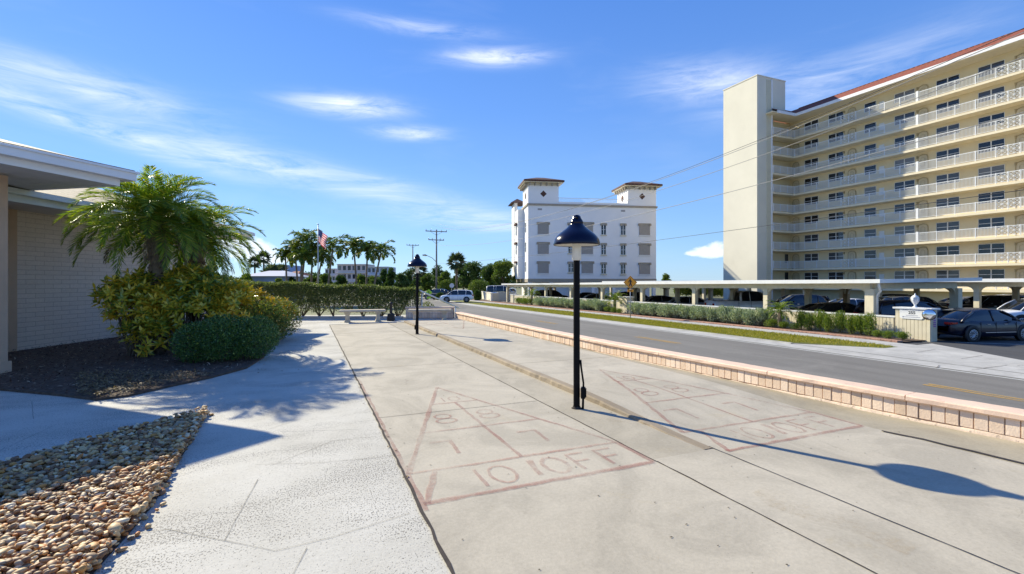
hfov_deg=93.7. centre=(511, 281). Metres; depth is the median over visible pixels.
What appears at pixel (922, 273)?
door
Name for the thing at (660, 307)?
silver shrub
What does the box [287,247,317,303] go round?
feather palm
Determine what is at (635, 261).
white building
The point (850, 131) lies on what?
door
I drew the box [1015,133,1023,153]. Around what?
door
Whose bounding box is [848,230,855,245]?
door
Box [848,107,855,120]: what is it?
door
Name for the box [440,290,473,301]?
suv car
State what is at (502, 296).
yard wall
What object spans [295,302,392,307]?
cross street
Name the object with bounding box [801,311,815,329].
green shrub
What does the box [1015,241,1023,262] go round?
door
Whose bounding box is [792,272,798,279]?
door
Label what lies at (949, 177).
window
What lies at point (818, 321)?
green shrub
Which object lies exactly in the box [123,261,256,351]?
croton shrub
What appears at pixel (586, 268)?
shuttered window
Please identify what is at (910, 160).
window
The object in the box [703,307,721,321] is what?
silver shrub
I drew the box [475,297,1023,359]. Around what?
car park
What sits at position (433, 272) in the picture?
leafy tree
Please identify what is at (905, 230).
window
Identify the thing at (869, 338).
brick edging course
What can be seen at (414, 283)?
leafy tree
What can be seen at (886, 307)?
suv car
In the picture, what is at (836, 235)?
window
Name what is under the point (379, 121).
sky
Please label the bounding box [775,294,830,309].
suv car
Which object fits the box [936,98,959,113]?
window
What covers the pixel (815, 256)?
window
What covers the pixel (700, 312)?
silver shrub
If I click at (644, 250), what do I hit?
shuttered window
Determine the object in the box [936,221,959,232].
window
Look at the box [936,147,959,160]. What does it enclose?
window
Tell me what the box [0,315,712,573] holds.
walkway
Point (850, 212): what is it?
door
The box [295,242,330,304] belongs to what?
feather palm
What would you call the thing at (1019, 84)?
door
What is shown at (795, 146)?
door
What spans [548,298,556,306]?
silver shrub
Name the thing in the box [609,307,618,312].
green shrub
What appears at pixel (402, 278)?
leafy tree
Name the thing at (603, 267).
window
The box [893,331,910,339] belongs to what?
green shrub
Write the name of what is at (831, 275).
window
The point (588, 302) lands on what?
silver shrub
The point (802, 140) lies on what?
power cable
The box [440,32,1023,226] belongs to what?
power cable
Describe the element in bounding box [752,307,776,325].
silver shrub
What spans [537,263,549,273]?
shuttered window
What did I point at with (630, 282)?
walking sign
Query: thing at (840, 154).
window
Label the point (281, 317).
clipped shrub
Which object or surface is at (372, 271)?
apartments
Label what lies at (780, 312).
palm
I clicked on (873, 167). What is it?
window
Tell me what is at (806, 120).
power cable
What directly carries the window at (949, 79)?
in the apartment block
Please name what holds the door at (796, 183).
in the apartment block
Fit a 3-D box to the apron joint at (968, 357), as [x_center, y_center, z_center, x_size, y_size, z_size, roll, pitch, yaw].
[15.448,2.680,16.699,5.399,0.001,3.395,0,0,-23]
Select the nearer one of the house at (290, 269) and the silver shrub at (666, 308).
the silver shrub at (666, 308)
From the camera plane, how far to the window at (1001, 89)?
51.35 m
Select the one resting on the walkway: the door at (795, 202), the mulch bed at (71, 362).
the mulch bed at (71, 362)
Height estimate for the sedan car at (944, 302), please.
1.539 m
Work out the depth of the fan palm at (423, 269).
99.48 m
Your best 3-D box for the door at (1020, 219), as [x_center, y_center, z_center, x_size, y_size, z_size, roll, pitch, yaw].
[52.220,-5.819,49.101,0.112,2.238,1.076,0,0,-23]
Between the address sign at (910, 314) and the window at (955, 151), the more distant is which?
the window at (955, 151)
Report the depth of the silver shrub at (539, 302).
55.29 m
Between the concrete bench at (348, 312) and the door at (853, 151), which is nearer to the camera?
the concrete bench at (348, 312)
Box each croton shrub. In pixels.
[87,267,193,357]
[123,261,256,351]
[207,286,298,326]
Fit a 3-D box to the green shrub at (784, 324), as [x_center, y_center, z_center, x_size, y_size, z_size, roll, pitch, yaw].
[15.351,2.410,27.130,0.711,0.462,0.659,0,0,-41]
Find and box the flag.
[319,229,327,248]
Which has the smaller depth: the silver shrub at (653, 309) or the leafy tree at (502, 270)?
the silver shrub at (653, 309)
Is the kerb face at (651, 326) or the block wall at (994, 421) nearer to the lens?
the block wall at (994, 421)
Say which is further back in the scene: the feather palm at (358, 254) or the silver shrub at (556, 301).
the feather palm at (358, 254)
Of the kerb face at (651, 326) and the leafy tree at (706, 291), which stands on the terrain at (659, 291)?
the leafy tree at (706, 291)
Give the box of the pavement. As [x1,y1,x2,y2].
[420,294,920,347]
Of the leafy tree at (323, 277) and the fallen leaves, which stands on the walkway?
the fallen leaves
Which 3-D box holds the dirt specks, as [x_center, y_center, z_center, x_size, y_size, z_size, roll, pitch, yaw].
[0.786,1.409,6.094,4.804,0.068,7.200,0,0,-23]
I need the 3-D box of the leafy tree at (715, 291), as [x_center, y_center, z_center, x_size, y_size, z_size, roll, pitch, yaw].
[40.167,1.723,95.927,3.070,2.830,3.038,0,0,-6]
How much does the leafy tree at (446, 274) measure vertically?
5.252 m
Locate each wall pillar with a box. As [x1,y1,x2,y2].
[510,294,518,302]
[618,296,633,312]
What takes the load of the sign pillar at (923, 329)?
on the car park
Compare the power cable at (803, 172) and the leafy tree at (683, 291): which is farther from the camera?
the leafy tree at (683, 291)
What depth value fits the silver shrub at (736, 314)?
30.14 m
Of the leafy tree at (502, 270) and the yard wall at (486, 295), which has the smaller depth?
the yard wall at (486, 295)
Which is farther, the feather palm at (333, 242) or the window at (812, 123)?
the window at (812, 123)
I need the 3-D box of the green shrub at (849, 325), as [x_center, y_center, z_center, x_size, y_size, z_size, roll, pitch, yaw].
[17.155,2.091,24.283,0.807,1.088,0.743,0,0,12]
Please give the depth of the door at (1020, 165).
49.29 m
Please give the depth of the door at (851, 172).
64.52 m
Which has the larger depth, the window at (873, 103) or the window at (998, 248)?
the window at (873, 103)
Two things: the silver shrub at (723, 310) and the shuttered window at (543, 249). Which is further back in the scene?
the shuttered window at (543, 249)
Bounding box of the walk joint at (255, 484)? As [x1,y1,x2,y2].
[142,357,371,558]
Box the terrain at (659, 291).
[292,286,1023,378]
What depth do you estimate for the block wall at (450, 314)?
19.06 m
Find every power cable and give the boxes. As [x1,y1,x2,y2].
[437,28,1023,228]
[437,189,1023,263]
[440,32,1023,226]
[442,112,1023,245]
[446,56,1023,230]
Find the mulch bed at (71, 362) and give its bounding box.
[0,323,290,400]
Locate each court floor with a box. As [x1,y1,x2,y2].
[330,323,870,573]
[407,319,1023,573]
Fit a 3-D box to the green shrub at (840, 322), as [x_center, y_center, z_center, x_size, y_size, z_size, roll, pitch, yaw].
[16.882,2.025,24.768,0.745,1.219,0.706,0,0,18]
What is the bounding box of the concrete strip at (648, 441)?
[389,322,702,459]
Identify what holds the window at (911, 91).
in the apartment block
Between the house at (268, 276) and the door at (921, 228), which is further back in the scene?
the house at (268, 276)
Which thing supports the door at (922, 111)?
in the apartment block
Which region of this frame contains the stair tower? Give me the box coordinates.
[723,74,785,299]
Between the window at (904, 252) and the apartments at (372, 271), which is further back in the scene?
the apartments at (372, 271)
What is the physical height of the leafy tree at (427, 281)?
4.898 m
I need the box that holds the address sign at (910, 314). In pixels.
[900,307,923,319]
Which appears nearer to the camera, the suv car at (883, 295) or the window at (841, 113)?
the suv car at (883, 295)
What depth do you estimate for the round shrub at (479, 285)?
85.44 m
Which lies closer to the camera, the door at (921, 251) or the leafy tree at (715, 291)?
the door at (921, 251)
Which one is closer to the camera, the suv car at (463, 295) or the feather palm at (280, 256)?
the feather palm at (280, 256)
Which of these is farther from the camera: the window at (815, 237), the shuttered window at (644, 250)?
the shuttered window at (644, 250)
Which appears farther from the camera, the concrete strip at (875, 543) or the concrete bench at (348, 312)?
the concrete bench at (348, 312)
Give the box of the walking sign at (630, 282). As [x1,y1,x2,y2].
[624,276,636,317]
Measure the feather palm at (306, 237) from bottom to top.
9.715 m
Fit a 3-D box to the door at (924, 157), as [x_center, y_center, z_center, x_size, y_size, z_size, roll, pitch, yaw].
[48.846,-14.069,57.050,0.112,2.238,1.076,0,0,-23]
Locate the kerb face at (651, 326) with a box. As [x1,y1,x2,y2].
[422,297,790,343]
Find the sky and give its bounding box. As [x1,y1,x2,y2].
[0,0,1023,280]
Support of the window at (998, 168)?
in the apartment block
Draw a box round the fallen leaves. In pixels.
[257,341,408,477]
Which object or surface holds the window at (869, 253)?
in the apartment block
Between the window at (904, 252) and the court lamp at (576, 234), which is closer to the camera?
the court lamp at (576, 234)
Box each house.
[8,186,254,351]
[251,271,308,299]
[276,265,300,271]
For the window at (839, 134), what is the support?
in the apartment block
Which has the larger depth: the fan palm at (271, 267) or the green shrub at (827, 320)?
the fan palm at (271, 267)
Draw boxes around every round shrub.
[436,292,443,299]
[437,279,454,290]
[468,279,487,293]
[474,289,481,300]
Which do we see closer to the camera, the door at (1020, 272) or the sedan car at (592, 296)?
the door at (1020, 272)
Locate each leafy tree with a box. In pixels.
[238,273,253,285]
[275,278,285,295]
[288,276,296,292]
[303,275,320,293]
[319,272,333,298]
[333,274,347,291]
[352,273,369,297]
[370,277,382,299]
[379,268,387,285]
[384,267,397,294]
[394,272,409,287]
[402,268,414,283]
[410,279,422,286]
[420,273,434,291]
[430,264,443,287]
[437,270,454,287]
[450,268,471,289]
[458,261,485,287]
[479,263,494,291]
[490,258,516,291]
[661,273,671,288]
[673,288,687,295]
[685,288,691,295]
[700,288,707,295]
[713,288,721,296]
[714,288,722,296]
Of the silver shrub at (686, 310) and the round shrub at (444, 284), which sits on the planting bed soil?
the silver shrub at (686, 310)
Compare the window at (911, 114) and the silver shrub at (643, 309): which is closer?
the silver shrub at (643, 309)
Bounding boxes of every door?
[792,125,798,137]
[792,144,798,155]
[792,162,798,174]
[792,181,798,193]
[792,199,798,212]
[792,217,798,230]
[792,236,798,249]
[792,254,798,268]
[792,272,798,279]
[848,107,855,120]
[848,128,855,141]
[848,148,855,162]
[848,169,855,183]
[848,189,855,204]
[848,210,855,225]
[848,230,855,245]
[848,251,855,266]
[848,271,855,279]
[918,84,927,100]
[918,108,927,123]
[918,131,927,147]
[918,154,927,170]
[918,177,927,194]
[918,200,927,217]
[918,224,927,241]
[918,247,927,264]
[918,270,927,288]
[1015,53,1023,71]
[1015,80,1023,98]
[1015,106,1023,126]
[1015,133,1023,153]
[1015,160,1023,180]
[1015,187,1023,207]
[1015,214,1023,235]
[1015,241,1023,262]
[1015,268,1023,289]
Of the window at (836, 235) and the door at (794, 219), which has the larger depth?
the door at (794, 219)
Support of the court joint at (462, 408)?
on the court floor at (557, 515)
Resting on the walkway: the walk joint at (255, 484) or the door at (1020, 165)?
the walk joint at (255, 484)
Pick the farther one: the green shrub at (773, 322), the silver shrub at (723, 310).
the silver shrub at (723, 310)
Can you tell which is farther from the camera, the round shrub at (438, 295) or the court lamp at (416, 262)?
the round shrub at (438, 295)
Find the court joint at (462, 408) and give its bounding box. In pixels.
[347,327,600,417]
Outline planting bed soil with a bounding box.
[420,293,920,341]
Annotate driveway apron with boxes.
[791,343,1023,372]
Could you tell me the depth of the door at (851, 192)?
64.50 m
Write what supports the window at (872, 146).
in the apartment block
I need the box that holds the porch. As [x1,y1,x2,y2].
[0,139,139,372]
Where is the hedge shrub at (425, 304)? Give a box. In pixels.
[422,301,434,306]
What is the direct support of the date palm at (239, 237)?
on the mulch bed at (71, 362)
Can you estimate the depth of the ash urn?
17.79 m
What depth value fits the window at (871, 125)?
62.40 m
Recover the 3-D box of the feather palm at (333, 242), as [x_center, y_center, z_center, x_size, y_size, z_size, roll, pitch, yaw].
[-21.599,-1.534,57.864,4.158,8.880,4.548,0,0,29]
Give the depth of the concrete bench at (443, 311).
17.57 m
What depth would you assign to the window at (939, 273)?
54.82 m
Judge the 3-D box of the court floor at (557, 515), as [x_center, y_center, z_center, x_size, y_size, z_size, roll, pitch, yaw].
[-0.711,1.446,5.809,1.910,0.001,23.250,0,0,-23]
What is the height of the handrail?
2.456 m
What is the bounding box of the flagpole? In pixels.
[317,224,318,309]
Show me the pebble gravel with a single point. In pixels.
(114, 482)
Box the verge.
[422,296,894,347]
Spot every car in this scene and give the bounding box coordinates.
[423,289,450,299]
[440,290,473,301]
[535,290,568,297]
[569,292,591,297]
[583,293,612,299]
[612,292,647,300]
[638,295,673,302]
[665,296,704,304]
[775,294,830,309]
[795,302,855,312]
[829,298,864,305]
[853,300,941,315]
[879,296,948,309]
[882,294,912,296]
[937,297,969,306]
[937,308,1023,341]
[948,295,1023,308]
[997,299,1023,321]
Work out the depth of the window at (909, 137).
58.80 m
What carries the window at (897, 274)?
in the apartment block
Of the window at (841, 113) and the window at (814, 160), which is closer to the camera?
the window at (841, 113)
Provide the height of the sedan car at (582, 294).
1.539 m
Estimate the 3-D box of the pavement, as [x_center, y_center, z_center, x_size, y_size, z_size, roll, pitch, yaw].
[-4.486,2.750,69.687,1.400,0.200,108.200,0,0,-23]
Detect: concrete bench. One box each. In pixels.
[339,309,385,322]
[408,309,451,319]
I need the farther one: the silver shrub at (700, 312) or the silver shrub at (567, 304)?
the silver shrub at (567, 304)
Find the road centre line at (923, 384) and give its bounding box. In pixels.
[540,321,1023,399]
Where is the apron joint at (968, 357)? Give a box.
[921,349,1019,369]
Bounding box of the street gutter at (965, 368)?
[412,296,1023,378]
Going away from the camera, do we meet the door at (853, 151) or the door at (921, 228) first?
the door at (921, 228)
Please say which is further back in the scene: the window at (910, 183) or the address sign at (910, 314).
the window at (910, 183)
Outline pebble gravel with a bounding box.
[0,405,213,573]
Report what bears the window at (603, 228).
in the white building
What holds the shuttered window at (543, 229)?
in the white building
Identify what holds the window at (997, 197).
in the apartment block
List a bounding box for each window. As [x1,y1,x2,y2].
[537,224,549,234]
[537,244,549,254]
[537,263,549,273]
[567,263,572,272]
[581,246,593,254]
[581,263,593,273]
[583,224,592,231]
[600,225,606,235]
[600,244,606,255]
[600,264,606,274]
[620,225,626,235]
[620,245,626,255]
[620,264,626,274]
[638,225,650,235]
[638,245,650,255]
[638,264,650,274]
[804,119,818,130]
[804,138,818,148]
[804,157,818,167]
[804,176,818,186]
[804,196,818,205]
[804,215,818,223]
[804,234,818,242]
[804,253,818,261]
[804,272,818,279]
[828,111,843,122]
[828,131,843,142]
[828,151,843,162]
[828,171,843,181]
[828,191,843,201]
[828,211,843,221]
[828,232,843,240]
[828,252,843,260]
[828,272,843,279]
[864,101,875,112]
[864,122,875,133]
[864,143,875,154]
[864,165,875,175]
[864,186,875,196]
[864,207,875,216]
[864,229,875,237]
[864,250,875,257]
[864,271,875,278]
[894,88,914,103]
[894,111,914,125]
[894,134,914,147]
[894,157,914,169]
[894,179,914,191]
[894,202,914,213]
[894,225,914,235]
[894,248,914,257]
[894,271,914,278]
[936,74,959,89]
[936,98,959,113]
[936,123,959,137]
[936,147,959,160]
[936,172,959,184]
[936,196,959,208]
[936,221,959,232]
[936,245,959,255]
[936,270,959,277]
[978,59,1004,77]
[978,85,1004,102]
[978,112,1004,128]
[978,138,1004,153]
[978,164,1004,178]
[978,190,1004,203]
[978,217,1004,228]
[978,243,1004,254]
[978,269,1004,278]
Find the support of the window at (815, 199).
in the apartment block
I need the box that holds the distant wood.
[220,271,521,287]
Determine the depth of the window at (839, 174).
66.53 m
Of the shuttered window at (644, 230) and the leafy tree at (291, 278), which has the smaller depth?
the leafy tree at (291, 278)
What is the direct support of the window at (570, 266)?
in the white building
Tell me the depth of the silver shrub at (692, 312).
33.60 m
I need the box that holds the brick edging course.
[490,301,902,342]
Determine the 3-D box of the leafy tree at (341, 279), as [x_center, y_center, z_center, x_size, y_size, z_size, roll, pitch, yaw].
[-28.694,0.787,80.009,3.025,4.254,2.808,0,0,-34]
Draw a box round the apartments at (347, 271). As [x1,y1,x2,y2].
[337,264,374,283]
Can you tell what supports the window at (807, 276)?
in the apartment block
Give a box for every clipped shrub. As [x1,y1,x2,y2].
[169,313,280,363]
[199,297,302,346]
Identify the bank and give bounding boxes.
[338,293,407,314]
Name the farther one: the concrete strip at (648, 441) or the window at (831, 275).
the window at (831, 275)
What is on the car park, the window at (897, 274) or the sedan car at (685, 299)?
the sedan car at (685, 299)
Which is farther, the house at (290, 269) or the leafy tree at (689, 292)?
the house at (290, 269)
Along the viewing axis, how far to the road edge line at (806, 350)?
18.04 m
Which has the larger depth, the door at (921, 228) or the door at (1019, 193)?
the door at (921, 228)
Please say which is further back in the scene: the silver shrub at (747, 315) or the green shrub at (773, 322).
the silver shrub at (747, 315)
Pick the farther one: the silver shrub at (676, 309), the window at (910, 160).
the window at (910, 160)
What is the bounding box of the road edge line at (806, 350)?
[461,304,1020,379]
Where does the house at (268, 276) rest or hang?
on the terrain at (659, 291)
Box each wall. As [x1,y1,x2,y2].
[405,307,454,317]
[455,312,1023,442]
[481,291,492,300]
[490,293,498,300]
[497,292,515,300]
[514,295,894,336]
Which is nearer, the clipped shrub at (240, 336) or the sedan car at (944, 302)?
the clipped shrub at (240, 336)
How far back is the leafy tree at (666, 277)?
111.55 m
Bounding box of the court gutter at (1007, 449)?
[465,320,1023,465]
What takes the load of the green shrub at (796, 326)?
on the planting bed soil
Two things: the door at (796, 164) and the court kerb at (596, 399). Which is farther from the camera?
the door at (796, 164)
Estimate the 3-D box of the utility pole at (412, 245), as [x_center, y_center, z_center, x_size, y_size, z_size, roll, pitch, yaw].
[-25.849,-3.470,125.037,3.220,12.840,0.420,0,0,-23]
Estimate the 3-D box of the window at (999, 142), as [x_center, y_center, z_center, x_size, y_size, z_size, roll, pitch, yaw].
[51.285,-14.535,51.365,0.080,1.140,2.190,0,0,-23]
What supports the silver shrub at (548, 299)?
on the planting bed soil
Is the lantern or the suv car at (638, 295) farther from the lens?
the suv car at (638, 295)
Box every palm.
[52,165,242,353]
[117,203,265,330]
[248,255,261,272]
[257,250,271,270]
[260,263,282,271]
[272,248,292,291]
[275,263,288,270]
[279,239,303,295]
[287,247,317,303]
[288,228,319,289]
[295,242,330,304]
[309,246,335,282]
[312,233,353,305]
[338,236,366,304]
[351,240,379,302]
[364,239,395,296]
[410,267,429,295]
[446,251,465,289]
[523,288,540,304]
[602,290,627,310]
[764,300,798,327]
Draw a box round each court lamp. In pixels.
[408,254,426,333]
[553,215,599,409]
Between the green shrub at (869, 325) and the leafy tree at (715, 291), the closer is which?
the green shrub at (869, 325)
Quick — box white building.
[508,178,662,296]
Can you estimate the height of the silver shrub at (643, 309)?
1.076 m
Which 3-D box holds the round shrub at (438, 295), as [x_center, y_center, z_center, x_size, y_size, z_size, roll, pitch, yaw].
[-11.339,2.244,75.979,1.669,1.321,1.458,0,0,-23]
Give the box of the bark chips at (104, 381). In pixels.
[73,367,212,395]
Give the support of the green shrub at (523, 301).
on the planting bed soil
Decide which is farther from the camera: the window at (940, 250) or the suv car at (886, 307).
the window at (940, 250)
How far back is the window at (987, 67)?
51.39 m
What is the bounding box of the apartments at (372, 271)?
[367,267,395,282]
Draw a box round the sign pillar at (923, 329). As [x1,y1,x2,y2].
[893,307,939,341]
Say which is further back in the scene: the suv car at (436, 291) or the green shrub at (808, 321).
the suv car at (436, 291)
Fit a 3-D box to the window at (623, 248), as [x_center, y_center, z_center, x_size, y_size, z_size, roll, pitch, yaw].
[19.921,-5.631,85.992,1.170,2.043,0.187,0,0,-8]
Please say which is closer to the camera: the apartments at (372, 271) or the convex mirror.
the convex mirror
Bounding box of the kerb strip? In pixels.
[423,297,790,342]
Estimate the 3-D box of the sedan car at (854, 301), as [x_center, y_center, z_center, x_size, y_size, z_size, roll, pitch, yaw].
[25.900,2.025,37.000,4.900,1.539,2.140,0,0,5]
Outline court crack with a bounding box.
[330,326,1023,573]
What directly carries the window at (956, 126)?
in the apartment block
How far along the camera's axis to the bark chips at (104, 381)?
6.74 m
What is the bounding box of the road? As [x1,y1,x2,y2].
[345,289,1023,408]
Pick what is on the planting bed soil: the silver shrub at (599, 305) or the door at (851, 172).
the silver shrub at (599, 305)
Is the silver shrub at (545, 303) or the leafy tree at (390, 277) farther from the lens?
the leafy tree at (390, 277)
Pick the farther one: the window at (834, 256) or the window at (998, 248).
the window at (834, 256)
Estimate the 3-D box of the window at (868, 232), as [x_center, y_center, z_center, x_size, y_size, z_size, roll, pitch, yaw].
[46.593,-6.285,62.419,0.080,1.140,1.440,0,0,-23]
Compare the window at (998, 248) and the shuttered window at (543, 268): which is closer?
the window at (998, 248)
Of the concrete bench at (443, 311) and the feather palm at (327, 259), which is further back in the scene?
the feather palm at (327, 259)
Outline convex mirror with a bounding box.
[922,309,936,319]
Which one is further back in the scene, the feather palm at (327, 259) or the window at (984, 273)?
the feather palm at (327, 259)
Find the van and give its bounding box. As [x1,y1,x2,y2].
[486,285,515,293]
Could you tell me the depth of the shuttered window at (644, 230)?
86.54 m
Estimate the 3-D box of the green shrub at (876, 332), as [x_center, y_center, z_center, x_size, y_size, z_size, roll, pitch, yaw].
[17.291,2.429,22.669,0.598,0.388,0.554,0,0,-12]
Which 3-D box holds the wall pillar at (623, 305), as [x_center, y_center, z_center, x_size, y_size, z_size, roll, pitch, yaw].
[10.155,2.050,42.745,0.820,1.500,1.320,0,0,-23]
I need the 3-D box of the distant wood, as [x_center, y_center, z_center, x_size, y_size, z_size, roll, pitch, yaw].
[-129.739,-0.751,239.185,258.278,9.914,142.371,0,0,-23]
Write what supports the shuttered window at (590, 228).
in the white building
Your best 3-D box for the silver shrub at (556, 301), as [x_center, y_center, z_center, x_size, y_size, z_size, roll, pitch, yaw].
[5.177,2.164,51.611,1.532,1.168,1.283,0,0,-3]
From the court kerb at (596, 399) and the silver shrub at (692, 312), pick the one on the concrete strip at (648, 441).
the court kerb at (596, 399)
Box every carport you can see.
[501,277,981,314]
[602,278,1023,307]
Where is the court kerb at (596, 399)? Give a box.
[404,320,711,449]
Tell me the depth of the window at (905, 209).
58.80 m
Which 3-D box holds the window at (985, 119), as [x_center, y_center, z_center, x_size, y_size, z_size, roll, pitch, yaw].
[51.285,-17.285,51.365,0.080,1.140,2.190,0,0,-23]
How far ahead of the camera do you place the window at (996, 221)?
51.31 m
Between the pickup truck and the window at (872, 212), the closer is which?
the pickup truck
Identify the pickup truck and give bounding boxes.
[704,291,789,309]
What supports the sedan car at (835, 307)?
on the car park
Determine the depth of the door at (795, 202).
71.82 m
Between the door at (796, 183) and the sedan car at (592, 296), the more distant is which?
the door at (796, 183)
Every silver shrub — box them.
[535,298,543,305]
[542,297,550,305]
[544,296,554,306]
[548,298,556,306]
[554,297,563,306]
[557,297,568,307]
[563,299,572,307]
[580,301,591,309]
[584,298,596,309]
[589,299,602,310]
[593,300,610,310]
[626,301,637,313]
[632,303,646,314]
[639,303,651,314]
[645,302,662,315]
[655,305,667,316]
[661,303,674,316]
[669,303,684,317]
[678,305,693,318]
[688,304,703,319]
[694,306,710,320]
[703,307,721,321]
[714,305,733,322]
[725,306,744,323]
[739,308,756,324]
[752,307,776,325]
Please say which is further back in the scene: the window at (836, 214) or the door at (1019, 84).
the window at (836, 214)
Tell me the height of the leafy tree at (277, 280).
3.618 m
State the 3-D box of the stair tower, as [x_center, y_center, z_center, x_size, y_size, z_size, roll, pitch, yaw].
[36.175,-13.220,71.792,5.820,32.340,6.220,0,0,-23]
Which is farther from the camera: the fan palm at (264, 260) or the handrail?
the fan palm at (264, 260)
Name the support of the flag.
hanging from the flagpole
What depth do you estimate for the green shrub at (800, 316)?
26.62 m
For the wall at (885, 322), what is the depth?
27.64 m
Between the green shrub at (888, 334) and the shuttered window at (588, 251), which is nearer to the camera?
the green shrub at (888, 334)
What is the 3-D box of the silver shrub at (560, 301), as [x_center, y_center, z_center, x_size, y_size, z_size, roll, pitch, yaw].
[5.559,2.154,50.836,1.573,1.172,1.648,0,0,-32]
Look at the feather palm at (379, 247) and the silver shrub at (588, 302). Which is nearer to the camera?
the silver shrub at (588, 302)
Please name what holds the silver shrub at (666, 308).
on the planting bed soil
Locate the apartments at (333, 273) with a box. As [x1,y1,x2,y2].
[325,268,336,281]
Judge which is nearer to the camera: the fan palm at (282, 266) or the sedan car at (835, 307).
the sedan car at (835, 307)
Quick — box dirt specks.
[368,371,853,569]
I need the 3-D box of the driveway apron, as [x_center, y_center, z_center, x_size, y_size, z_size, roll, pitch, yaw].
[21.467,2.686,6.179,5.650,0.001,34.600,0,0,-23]
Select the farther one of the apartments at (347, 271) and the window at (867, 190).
the apartments at (347, 271)
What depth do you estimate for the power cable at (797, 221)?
20.19 m
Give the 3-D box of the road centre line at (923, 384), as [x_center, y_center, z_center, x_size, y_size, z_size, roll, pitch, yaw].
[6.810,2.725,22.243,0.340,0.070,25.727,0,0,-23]
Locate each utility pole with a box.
[406,244,418,279]
[422,229,446,288]
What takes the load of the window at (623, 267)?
in the white building
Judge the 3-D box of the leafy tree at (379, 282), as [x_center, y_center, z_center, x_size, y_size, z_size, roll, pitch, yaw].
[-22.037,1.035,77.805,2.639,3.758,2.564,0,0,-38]
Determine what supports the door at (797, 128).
in the apartment block
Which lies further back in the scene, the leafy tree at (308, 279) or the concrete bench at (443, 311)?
the leafy tree at (308, 279)
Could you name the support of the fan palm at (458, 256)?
on the terrain at (659, 291)
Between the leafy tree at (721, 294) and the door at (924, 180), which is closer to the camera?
the door at (924, 180)
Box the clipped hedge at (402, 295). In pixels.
[223,279,423,315]
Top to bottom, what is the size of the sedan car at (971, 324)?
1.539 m
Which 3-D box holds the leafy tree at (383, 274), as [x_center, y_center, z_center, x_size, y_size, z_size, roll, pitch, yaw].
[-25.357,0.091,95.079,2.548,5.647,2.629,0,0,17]
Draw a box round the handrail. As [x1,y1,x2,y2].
[420,290,458,311]
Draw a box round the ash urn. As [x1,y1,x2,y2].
[387,302,394,320]
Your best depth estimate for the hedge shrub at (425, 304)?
20.40 m
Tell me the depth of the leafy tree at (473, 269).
103.33 m
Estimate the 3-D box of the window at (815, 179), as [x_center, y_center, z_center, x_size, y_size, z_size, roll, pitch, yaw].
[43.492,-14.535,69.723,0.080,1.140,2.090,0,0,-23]
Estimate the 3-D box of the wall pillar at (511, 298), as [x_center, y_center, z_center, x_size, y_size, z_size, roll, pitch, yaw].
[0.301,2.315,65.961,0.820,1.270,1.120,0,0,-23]
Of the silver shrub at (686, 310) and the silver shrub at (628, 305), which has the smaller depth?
the silver shrub at (686, 310)
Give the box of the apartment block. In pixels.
[766,29,1023,301]
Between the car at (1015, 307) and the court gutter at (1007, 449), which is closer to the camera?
the court gutter at (1007, 449)
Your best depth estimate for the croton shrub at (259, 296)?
11.49 m
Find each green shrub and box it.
[521,298,528,303]
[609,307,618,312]
[764,318,777,326]
[778,321,789,328]
[789,322,801,329]
[795,309,806,328]
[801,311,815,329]
[813,309,825,330]
[821,312,835,331]
[830,310,846,332]
[843,314,857,333]
[852,313,866,334]
[860,311,876,335]
[871,330,882,337]
[880,330,895,338]
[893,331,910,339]
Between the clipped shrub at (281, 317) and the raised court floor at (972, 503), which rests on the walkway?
the raised court floor at (972, 503)
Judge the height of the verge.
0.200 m
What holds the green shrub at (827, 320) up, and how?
on the planting bed soil
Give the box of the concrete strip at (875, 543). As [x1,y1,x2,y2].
[653,449,1016,573]
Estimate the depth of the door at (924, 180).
56.99 m
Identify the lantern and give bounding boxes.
[911,293,919,307]
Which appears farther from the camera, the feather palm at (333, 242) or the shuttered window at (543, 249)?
the shuttered window at (543, 249)
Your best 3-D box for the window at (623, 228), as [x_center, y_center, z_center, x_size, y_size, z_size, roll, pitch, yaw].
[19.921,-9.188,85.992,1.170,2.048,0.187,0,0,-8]
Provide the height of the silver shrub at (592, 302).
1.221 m

